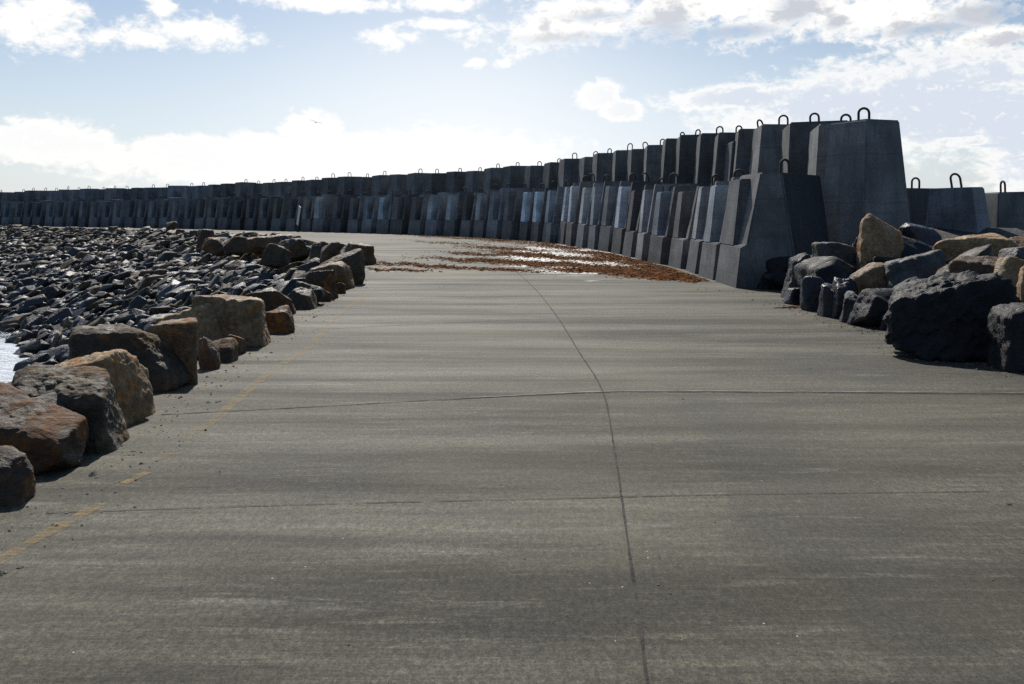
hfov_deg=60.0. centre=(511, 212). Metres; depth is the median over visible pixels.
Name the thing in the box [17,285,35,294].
rubble rock
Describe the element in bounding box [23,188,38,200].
concrete block
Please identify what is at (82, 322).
rubble rock
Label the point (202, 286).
rubble rock
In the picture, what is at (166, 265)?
rubble rock
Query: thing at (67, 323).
rubble rock
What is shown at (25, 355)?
rubble rock
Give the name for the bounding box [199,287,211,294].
rubble rock
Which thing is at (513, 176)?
concrete block
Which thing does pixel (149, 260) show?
rubble rock
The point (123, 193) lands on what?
concrete block
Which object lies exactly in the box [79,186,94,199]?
concrete block
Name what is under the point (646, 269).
seaweed
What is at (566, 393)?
pavement joint
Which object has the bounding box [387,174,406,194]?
concrete block
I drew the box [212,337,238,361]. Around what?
boulder
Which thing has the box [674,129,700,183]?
concrete block
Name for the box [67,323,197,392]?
boulder
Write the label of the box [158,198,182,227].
concrete block
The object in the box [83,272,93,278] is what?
rubble rock
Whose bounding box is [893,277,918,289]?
boulder
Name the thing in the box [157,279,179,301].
rubble rock
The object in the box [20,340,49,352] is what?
rubble rock
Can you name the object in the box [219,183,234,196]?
concrete block
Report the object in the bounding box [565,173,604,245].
concrete block
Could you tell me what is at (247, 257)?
rubble rock
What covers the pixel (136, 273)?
rubble rock
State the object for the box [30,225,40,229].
boulder
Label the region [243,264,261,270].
rubble rock
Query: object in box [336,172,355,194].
concrete block
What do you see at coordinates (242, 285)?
rubble rock
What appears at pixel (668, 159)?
concrete block
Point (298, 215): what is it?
marker board
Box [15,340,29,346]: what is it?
rubble rock
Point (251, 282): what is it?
rubble rock
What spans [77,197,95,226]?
concrete block
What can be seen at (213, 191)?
concrete block
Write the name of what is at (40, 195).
concrete block
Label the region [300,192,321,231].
concrete block
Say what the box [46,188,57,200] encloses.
concrete block
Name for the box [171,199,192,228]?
concrete block
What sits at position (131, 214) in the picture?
concrete block
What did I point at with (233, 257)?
rubble rock
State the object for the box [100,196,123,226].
concrete block
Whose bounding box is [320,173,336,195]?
concrete block
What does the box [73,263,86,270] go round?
rubble rock
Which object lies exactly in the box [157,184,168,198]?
concrete block
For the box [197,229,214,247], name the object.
boulder
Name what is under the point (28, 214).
concrete block
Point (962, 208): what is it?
concrete block
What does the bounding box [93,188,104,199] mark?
concrete block
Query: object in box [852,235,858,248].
boulder
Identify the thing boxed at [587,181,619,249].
concrete block
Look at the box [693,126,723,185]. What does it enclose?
concrete block
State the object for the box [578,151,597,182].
concrete block
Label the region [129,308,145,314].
rubble rock
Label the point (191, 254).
rubble rock
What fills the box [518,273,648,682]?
pavement joint
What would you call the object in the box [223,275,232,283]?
rubble rock
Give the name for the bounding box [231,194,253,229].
concrete block
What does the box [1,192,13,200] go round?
concrete block
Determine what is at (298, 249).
boulder
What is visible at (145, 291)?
rubble rock
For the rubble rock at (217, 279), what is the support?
on the ground
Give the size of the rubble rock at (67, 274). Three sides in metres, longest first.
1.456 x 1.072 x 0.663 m
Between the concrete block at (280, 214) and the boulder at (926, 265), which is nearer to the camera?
the boulder at (926, 265)
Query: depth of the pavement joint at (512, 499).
4.93 m
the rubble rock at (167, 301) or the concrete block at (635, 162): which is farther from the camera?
the concrete block at (635, 162)
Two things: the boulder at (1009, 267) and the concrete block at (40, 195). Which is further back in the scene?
the concrete block at (40, 195)
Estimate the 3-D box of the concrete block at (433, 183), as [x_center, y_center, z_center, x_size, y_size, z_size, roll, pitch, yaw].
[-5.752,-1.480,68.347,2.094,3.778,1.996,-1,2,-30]
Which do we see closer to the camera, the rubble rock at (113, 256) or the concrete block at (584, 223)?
the concrete block at (584, 223)
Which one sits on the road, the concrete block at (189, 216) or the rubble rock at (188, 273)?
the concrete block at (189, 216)
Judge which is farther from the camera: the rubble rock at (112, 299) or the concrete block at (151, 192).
the concrete block at (151, 192)
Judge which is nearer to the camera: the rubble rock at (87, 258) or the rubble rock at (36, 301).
the rubble rock at (36, 301)
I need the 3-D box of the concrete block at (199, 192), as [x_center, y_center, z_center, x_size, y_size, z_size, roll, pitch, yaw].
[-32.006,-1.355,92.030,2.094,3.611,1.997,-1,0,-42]
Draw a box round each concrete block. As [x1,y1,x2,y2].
[0,198,10,225]
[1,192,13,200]
[1,198,21,225]
[13,189,24,200]
[14,201,30,224]
[22,199,39,225]
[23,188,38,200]
[32,201,51,225]
[36,188,46,200]
[44,197,66,225]
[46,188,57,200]
[53,201,68,226]
[57,186,68,200]
[66,197,88,226]
[68,187,79,200]
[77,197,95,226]
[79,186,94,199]
[88,200,109,226]
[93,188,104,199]
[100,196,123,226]
[104,186,124,199]
[111,197,132,227]
[116,186,130,199]
[124,198,144,227]
[130,188,143,199]
[135,196,154,227]
[143,184,159,198]
[147,196,166,227]
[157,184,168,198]
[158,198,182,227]
[167,186,181,197]
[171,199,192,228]
[181,183,192,198]
[182,199,196,228]
[192,182,207,198]
[194,197,214,228]
[205,194,226,228]
[207,184,219,197]
[217,192,243,229]
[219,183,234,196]
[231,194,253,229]
[234,179,253,197]
[244,193,266,229]
[246,181,262,197]
[257,196,283,230]
[261,179,274,195]
[270,192,296,230]
[274,179,291,195]
[286,192,309,230]
[290,177,305,196]
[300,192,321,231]
[304,177,320,196]
[312,191,340,231]
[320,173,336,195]
[330,190,359,231]
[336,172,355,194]
[347,192,372,232]
[353,173,371,195]
[361,191,385,232]
[370,171,388,195]
[376,190,400,233]
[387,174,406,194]
[389,190,418,233]
[406,168,423,194]
[408,190,436,234]
[422,169,445,193]
[424,192,456,235]
[443,187,473,235]
[444,168,465,192]
[459,188,485,236]
[464,167,483,191]
[473,184,499,237]
[483,163,502,191]
[486,183,516,238]
[501,162,526,187]
[501,183,532,239]
[518,183,544,240]
[523,161,543,187]
[530,181,556,241]
[542,158,560,187]
[542,180,570,242]
[557,153,578,187]
[558,176,588,244]
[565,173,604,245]
[575,175,609,247]
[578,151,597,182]
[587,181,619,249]
[591,148,612,180]
[598,173,652,251]
[611,143,632,180]
[611,172,668,254]
[622,178,664,256]
[626,142,647,180]
[635,173,697,260]
[643,139,664,181]
[648,186,697,264]
[659,132,684,183]
[668,174,720,268]
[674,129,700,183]
[686,169,743,273]
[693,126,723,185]
[698,177,739,279]
[710,125,742,185]
[715,158,828,287]
[723,141,735,180]
[733,119,762,176]
[749,115,788,173]
[781,112,847,174]
[807,114,851,192]
[823,107,909,245]
[907,177,930,225]
[925,173,990,232]
[985,180,1023,230]
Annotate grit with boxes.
[0,255,1022,675]
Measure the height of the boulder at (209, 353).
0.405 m
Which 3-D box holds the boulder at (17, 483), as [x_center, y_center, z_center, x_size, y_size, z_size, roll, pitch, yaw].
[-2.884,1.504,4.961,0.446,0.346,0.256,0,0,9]
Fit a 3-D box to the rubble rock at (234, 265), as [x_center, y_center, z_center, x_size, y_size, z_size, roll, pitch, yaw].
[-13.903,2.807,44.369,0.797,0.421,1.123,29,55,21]
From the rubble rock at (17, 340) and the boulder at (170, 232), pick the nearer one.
the rubble rock at (17, 340)
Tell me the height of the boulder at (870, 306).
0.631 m
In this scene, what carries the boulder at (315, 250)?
on the ground
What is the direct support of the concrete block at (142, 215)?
on the road
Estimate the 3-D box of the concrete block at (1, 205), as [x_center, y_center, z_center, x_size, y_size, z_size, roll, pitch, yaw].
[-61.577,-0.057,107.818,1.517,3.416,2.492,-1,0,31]
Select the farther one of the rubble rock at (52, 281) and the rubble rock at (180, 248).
the rubble rock at (180, 248)
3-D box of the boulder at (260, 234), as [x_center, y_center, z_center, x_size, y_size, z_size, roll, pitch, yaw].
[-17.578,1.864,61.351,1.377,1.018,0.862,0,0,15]
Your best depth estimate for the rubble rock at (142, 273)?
50.70 m
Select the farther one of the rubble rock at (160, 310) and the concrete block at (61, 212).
the concrete block at (61, 212)
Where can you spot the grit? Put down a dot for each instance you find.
(498, 289)
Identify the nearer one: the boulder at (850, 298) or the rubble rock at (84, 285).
the boulder at (850, 298)
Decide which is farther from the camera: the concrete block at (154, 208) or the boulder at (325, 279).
the concrete block at (154, 208)
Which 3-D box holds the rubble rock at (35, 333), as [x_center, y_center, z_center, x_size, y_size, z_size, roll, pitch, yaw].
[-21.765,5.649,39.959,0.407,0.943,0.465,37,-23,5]
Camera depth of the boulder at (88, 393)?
6.02 m
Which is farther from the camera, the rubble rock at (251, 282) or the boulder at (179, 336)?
the rubble rock at (251, 282)
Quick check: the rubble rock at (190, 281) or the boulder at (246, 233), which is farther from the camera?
the boulder at (246, 233)
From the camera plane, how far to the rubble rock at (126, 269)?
54.70 m
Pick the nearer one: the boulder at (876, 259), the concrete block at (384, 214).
the boulder at (876, 259)
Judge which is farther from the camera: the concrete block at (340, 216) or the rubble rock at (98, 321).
the concrete block at (340, 216)
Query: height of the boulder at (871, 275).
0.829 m
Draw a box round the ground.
[0,228,1023,362]
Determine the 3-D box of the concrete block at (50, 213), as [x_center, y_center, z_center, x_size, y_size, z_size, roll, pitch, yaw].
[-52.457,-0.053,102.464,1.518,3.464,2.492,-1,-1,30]
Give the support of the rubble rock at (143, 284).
on the ground
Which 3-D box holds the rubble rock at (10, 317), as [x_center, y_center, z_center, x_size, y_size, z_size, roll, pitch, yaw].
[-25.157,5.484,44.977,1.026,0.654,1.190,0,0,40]
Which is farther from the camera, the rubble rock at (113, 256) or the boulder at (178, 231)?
the boulder at (178, 231)
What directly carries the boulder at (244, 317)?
on the road
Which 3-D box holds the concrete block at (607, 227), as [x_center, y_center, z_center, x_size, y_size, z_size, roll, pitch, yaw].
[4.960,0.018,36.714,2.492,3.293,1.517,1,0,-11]
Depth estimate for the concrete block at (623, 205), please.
34.44 m
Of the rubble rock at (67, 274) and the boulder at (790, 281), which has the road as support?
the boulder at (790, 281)
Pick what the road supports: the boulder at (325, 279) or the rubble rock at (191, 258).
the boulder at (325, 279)
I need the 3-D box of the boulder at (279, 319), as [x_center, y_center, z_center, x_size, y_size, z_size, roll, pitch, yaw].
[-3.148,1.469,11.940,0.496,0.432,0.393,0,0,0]
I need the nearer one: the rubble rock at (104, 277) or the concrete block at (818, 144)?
the concrete block at (818, 144)
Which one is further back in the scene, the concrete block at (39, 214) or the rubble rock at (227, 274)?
the concrete block at (39, 214)
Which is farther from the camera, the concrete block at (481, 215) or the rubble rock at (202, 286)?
the concrete block at (481, 215)
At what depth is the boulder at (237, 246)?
48.00 m
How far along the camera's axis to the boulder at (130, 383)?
6.76 m
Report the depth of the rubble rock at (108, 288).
47.47 m
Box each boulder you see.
[0,382,88,475]
[0,445,35,506]
[11,365,129,453]
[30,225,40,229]
[55,349,152,425]
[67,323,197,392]
[108,226,117,230]
[139,363,155,415]
[147,317,197,384]
[153,228,165,234]
[155,303,223,356]
[166,221,177,231]
[166,230,175,234]
[175,229,184,234]
[189,230,197,237]
[191,294,270,346]
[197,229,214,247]
[198,337,220,368]
[201,237,225,256]
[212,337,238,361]
[223,236,253,256]
[228,334,246,353]
[242,231,253,236]
[245,288,295,313]
[246,235,280,255]
[254,232,266,236]
[259,243,290,268]
[265,305,294,332]
[276,234,293,237]
[278,238,309,262]
[287,287,316,309]
[296,281,324,303]
[304,270,338,297]
[308,241,328,258]
[310,261,354,288]
[320,242,346,262]
[321,291,330,300]
[328,248,364,283]
[337,283,345,293]
[345,242,375,264]
[757,275,777,288]
[764,271,786,289]
[766,256,790,271]
[780,253,810,297]
[781,287,800,304]
[793,256,856,286]
[800,276,824,310]
[812,242,856,266]
[817,283,832,316]
[831,277,857,317]
[839,291,857,322]
[847,288,892,327]
[849,262,885,294]
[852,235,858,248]
[855,213,903,269]
[866,256,895,264]
[879,313,886,329]
[882,270,1020,361]
[884,249,945,287]
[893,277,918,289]
[898,223,941,245]
[900,235,945,261]
[933,233,1019,260]
[936,244,993,273]
[948,255,998,274]
[987,302,1023,372]
[994,256,1023,285]
[998,246,1023,259]
[1008,236,1023,246]
[1016,266,1023,302]
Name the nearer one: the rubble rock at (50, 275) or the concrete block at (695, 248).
the concrete block at (695, 248)
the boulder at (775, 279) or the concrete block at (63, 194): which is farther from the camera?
the concrete block at (63, 194)
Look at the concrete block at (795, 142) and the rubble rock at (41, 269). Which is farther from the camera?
the rubble rock at (41, 269)
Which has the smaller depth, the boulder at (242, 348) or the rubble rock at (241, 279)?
the boulder at (242, 348)
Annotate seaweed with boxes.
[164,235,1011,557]
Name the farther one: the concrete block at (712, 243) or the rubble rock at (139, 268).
the rubble rock at (139, 268)
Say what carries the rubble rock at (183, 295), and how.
on the ground
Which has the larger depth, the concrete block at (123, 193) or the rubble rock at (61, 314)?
the concrete block at (123, 193)
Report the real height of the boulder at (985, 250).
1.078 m
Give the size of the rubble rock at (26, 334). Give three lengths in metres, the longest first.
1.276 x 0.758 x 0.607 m
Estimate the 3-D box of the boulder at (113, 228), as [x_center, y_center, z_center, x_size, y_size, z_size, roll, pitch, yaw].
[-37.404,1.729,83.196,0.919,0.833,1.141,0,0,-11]
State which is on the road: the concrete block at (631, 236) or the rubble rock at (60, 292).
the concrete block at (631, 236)
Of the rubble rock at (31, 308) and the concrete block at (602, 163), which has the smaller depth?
the rubble rock at (31, 308)
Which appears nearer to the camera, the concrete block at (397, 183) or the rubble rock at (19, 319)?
the rubble rock at (19, 319)
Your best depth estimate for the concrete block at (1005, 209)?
24.89 m
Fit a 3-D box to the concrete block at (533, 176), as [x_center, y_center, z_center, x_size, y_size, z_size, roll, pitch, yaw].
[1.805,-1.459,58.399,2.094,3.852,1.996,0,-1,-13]
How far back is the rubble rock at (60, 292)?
50.29 m
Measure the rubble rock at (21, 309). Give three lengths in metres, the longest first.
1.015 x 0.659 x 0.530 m
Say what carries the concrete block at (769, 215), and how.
on the road
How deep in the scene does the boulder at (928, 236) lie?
18.09 m
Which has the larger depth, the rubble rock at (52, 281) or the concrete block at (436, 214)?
the concrete block at (436, 214)
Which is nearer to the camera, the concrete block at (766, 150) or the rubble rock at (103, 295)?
the concrete block at (766, 150)
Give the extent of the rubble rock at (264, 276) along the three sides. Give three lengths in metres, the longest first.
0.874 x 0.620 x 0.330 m
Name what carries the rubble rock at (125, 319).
on the ground
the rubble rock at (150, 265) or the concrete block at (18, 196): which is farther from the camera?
the concrete block at (18, 196)
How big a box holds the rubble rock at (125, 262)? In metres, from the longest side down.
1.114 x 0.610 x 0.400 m
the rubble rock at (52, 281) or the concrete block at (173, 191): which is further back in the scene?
the concrete block at (173, 191)
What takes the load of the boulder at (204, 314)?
on the road
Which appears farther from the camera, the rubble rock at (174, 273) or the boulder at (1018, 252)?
the rubble rock at (174, 273)
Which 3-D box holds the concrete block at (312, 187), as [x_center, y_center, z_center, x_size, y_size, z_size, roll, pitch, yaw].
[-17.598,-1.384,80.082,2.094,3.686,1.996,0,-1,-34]
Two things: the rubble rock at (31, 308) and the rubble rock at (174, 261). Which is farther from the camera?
the rubble rock at (174, 261)
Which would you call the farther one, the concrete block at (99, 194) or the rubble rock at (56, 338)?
the concrete block at (99, 194)
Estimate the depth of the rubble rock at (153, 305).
38.42 m
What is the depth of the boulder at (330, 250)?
34.12 m
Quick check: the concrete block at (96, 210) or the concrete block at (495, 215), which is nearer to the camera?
the concrete block at (495, 215)
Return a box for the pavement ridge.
[441,390,1022,399]
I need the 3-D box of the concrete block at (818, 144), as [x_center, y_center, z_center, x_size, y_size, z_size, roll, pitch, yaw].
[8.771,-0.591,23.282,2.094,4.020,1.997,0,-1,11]
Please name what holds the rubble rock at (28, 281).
on the ground
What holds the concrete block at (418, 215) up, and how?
on the road
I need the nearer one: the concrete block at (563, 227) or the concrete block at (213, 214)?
the concrete block at (563, 227)
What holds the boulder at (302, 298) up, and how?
on the road
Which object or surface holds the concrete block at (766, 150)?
on the ground
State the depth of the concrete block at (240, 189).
86.87 m
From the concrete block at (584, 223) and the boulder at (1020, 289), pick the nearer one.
the boulder at (1020, 289)
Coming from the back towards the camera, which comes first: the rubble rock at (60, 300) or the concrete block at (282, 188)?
the concrete block at (282, 188)
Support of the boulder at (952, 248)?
on the boulder
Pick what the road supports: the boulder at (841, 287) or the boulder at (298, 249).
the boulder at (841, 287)
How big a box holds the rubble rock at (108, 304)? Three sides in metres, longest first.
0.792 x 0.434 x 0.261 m
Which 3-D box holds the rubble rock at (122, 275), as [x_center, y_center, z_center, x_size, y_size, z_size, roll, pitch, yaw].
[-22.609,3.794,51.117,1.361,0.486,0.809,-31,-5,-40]
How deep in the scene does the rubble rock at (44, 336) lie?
38.71 m
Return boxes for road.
[0,226,1023,683]
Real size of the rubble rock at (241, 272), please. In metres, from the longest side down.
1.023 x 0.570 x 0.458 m
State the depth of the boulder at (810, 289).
14.45 m
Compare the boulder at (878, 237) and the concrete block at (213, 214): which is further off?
the concrete block at (213, 214)
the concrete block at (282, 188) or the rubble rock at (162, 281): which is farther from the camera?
the concrete block at (282, 188)
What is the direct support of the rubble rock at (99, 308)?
on the ground
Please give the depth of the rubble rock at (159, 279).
45.61 m
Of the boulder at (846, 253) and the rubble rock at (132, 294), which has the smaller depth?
the boulder at (846, 253)
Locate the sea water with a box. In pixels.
[0,321,28,382]
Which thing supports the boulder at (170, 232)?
on the ground
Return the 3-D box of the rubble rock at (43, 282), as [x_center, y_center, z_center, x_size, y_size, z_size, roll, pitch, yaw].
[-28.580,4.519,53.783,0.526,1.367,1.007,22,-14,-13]
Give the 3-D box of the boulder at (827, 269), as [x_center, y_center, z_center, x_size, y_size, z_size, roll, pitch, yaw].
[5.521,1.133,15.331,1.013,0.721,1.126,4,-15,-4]
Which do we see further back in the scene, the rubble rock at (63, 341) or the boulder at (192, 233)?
the boulder at (192, 233)
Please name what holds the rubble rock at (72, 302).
on the ground
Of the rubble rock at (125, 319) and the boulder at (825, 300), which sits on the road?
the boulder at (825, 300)
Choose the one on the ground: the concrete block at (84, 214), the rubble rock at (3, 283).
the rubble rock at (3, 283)
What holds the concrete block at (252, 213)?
on the road
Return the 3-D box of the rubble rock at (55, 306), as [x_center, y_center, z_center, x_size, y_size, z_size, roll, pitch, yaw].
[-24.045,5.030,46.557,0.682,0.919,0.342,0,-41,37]
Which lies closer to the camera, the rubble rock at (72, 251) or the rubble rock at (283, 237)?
the rubble rock at (283, 237)
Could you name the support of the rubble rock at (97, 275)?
on the ground
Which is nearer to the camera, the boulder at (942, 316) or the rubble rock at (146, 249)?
the boulder at (942, 316)
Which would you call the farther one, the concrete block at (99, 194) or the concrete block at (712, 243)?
the concrete block at (99, 194)
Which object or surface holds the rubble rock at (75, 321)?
on the ground
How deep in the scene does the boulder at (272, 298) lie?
13.68 m
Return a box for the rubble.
[0,226,345,409]
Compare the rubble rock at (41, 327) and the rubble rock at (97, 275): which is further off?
the rubble rock at (97, 275)
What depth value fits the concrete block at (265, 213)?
78.91 m
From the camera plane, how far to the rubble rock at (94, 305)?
44.16 m
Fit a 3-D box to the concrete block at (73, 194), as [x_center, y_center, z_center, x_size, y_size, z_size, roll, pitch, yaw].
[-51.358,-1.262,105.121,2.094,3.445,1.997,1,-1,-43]
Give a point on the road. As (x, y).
(780, 558)
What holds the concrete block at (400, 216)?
on the road
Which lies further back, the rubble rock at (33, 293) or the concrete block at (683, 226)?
the rubble rock at (33, 293)
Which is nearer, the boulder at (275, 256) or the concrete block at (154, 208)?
the boulder at (275, 256)
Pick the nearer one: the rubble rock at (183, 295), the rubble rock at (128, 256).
the rubble rock at (183, 295)
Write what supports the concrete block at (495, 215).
on the road
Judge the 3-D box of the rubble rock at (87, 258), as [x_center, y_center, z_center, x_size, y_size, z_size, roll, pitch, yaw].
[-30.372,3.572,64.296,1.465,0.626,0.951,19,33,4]
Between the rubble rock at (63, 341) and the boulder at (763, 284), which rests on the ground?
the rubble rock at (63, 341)
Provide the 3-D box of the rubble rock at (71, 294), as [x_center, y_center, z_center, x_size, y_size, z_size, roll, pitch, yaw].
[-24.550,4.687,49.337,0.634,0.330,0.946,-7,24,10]
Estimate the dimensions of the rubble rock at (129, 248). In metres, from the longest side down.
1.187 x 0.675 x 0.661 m
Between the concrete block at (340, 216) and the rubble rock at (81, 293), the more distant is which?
the concrete block at (340, 216)
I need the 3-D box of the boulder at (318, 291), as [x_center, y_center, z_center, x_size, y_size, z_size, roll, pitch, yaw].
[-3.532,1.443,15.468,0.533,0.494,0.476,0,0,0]
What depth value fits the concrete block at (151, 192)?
96.75 m
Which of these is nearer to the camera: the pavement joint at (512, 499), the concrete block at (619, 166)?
the pavement joint at (512, 499)
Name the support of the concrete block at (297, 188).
on the ground
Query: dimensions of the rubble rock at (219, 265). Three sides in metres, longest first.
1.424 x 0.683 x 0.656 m
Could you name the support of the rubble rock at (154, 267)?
on the ground
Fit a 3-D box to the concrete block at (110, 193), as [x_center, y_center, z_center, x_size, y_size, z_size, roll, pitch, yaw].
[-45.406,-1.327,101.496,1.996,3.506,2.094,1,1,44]
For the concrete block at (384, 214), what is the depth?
67.16 m
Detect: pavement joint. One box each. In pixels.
[50,490,1023,512]
[161,392,986,414]
[311,316,786,329]
[365,289,692,293]
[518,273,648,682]
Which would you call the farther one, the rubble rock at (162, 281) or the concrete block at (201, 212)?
the concrete block at (201, 212)
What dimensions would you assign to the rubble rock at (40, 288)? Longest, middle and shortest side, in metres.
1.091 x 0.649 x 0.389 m
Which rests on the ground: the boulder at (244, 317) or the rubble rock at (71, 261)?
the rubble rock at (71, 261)
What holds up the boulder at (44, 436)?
on the road
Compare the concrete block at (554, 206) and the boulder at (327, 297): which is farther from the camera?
the concrete block at (554, 206)
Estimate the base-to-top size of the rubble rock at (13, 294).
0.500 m
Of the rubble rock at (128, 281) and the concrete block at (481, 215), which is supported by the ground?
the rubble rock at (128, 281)
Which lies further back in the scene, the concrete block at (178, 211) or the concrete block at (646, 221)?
the concrete block at (178, 211)
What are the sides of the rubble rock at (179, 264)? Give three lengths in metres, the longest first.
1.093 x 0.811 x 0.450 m
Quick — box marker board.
[296,206,300,225]
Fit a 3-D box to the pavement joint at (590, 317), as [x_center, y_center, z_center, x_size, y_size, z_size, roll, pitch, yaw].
[1.039,1.596,13.124,7.809,0.001,0.632,0,0,-11]
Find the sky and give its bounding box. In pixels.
[0,0,1023,192]
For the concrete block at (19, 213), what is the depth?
104.84 m
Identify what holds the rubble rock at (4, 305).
on the ground
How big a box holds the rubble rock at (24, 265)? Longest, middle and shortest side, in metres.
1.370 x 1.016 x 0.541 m
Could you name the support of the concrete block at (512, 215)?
on the road
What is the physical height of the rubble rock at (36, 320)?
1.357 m
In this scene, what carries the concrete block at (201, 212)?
on the road
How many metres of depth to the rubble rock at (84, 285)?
50.57 m
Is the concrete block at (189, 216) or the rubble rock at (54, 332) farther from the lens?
the concrete block at (189, 216)
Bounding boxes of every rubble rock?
[0,282,11,285]
[0,303,9,308]
[0,310,12,319]
[0,314,26,330]
[1,323,19,330]
[3,314,18,320]
[5,291,19,298]
[5,330,32,342]
[8,297,22,307]
[13,337,21,343]
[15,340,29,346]
[16,261,31,270]
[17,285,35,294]
[17,304,29,313]
[19,352,32,357]
[20,277,33,285]
[20,315,42,328]
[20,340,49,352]
[24,294,46,308]
[24,330,37,340]
[25,290,40,297]
[27,286,43,293]
[28,306,36,311]
[34,265,45,273]
[34,328,46,338]
[35,306,50,316]
[36,277,48,287]
[36,324,47,330]
[36,332,49,340]
[38,246,56,252]
[39,286,58,298]
[44,273,58,277]
[46,278,58,286]
[47,308,72,324]
[47,330,58,338]
[48,335,66,345]
[49,332,61,348]
[50,302,61,308]
[53,298,65,302]
[56,289,69,295]
[58,338,68,345]
[59,257,77,268]
[59,271,75,278]
[63,319,72,327]
[64,291,77,297]
[65,298,78,307]
[67,247,87,255]
[69,316,84,329]
[72,307,85,316]
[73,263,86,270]
[76,291,85,297]
[76,319,88,326]
[77,281,91,290]
[79,297,96,308]
[82,255,101,262]
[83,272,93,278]
[86,259,95,265]
[86,285,100,294]
[87,298,103,310]
[88,317,107,326]
[90,306,106,313]
[91,272,108,278]
[95,272,115,283]
[96,293,111,299]
[99,284,125,291]
[99,303,112,306]
[101,254,115,261]
[106,297,121,307]
[107,314,117,323]
[108,271,130,283]
[113,311,129,324]
[117,314,137,324]
[120,259,130,266]
[120,268,134,271]
[121,251,132,260]
[123,245,136,251]
[123,278,135,285]
[124,290,138,299]
[128,269,145,277]
[128,296,146,310]
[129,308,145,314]
[131,287,150,297]
[135,266,148,270]
[138,271,153,276]
[138,275,163,291]
[140,244,156,252]
[141,257,153,265]
[144,262,153,267]
[145,303,157,311]
[148,278,170,285]
[149,251,160,256]
[151,305,170,314]
[152,263,164,270]
[153,269,166,274]
[154,275,167,287]
[155,251,177,261]
[156,262,174,269]
[156,297,176,306]
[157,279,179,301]
[165,284,195,297]
[166,266,178,271]
[167,271,179,274]
[170,259,183,263]
[171,279,203,290]
[172,244,190,252]
[174,289,195,301]
[175,261,184,266]
[180,270,197,276]
[183,253,201,260]
[186,246,195,253]
[186,256,201,262]
[195,269,208,275]
[196,283,208,288]
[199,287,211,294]
[207,273,214,280]
[207,273,222,288]
[209,260,227,273]
[214,232,228,237]
[215,270,226,276]
[218,284,230,292]
[222,271,232,278]
[223,260,244,270]
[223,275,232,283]
[224,260,249,267]
[227,282,247,293]
[228,276,245,282]
[229,255,239,261]
[232,269,249,276]
[234,276,244,285]
[239,254,250,261]
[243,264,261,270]
[246,277,257,285]
[249,270,259,275]
[256,273,271,283]
[277,261,303,274]
[280,235,288,240]
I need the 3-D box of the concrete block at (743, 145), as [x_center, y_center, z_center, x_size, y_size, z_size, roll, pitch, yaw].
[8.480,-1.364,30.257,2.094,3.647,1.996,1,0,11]
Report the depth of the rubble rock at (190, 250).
58.58 m
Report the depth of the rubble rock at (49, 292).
50.38 m
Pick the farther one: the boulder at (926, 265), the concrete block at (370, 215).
the concrete block at (370, 215)
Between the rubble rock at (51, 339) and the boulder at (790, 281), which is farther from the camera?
the rubble rock at (51, 339)
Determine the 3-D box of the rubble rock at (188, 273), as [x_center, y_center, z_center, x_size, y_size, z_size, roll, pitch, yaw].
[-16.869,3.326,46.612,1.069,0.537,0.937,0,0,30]
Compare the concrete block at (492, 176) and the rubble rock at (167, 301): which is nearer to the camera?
the rubble rock at (167, 301)
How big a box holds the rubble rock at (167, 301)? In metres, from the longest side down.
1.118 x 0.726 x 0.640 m
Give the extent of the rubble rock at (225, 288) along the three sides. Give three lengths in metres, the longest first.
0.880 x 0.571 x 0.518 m
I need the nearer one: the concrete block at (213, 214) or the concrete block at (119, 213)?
the concrete block at (213, 214)
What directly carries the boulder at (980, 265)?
on the boulder at (1009, 267)
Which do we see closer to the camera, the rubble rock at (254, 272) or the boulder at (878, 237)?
the boulder at (878, 237)
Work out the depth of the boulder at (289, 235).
55.63 m
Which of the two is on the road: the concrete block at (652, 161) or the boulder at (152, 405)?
the boulder at (152, 405)
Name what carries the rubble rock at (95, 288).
on the ground
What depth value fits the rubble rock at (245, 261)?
44.92 m
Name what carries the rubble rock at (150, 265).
on the ground
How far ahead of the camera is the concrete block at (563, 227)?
44.94 m
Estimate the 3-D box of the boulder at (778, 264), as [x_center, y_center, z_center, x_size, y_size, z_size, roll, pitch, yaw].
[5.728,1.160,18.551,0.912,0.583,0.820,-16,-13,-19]
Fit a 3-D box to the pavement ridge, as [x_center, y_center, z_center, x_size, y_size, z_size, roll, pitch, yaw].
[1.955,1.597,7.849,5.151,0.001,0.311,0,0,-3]
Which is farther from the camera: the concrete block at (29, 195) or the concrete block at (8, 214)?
the concrete block at (29, 195)
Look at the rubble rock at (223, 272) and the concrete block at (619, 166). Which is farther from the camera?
the concrete block at (619, 166)
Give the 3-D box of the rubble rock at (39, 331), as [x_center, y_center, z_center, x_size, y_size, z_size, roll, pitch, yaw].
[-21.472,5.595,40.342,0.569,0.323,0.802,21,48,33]
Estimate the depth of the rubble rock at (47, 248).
75.16 m
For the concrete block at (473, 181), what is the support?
on the ground
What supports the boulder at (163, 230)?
on the ground
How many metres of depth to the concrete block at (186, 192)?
92.56 m
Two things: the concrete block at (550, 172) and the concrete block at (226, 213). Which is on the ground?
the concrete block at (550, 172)
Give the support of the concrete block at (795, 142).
on the ground
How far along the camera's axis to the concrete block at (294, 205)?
75.97 m
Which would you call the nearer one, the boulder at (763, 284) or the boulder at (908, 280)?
the boulder at (908, 280)
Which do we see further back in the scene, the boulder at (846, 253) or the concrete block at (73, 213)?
the concrete block at (73, 213)
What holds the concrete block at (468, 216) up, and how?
on the road

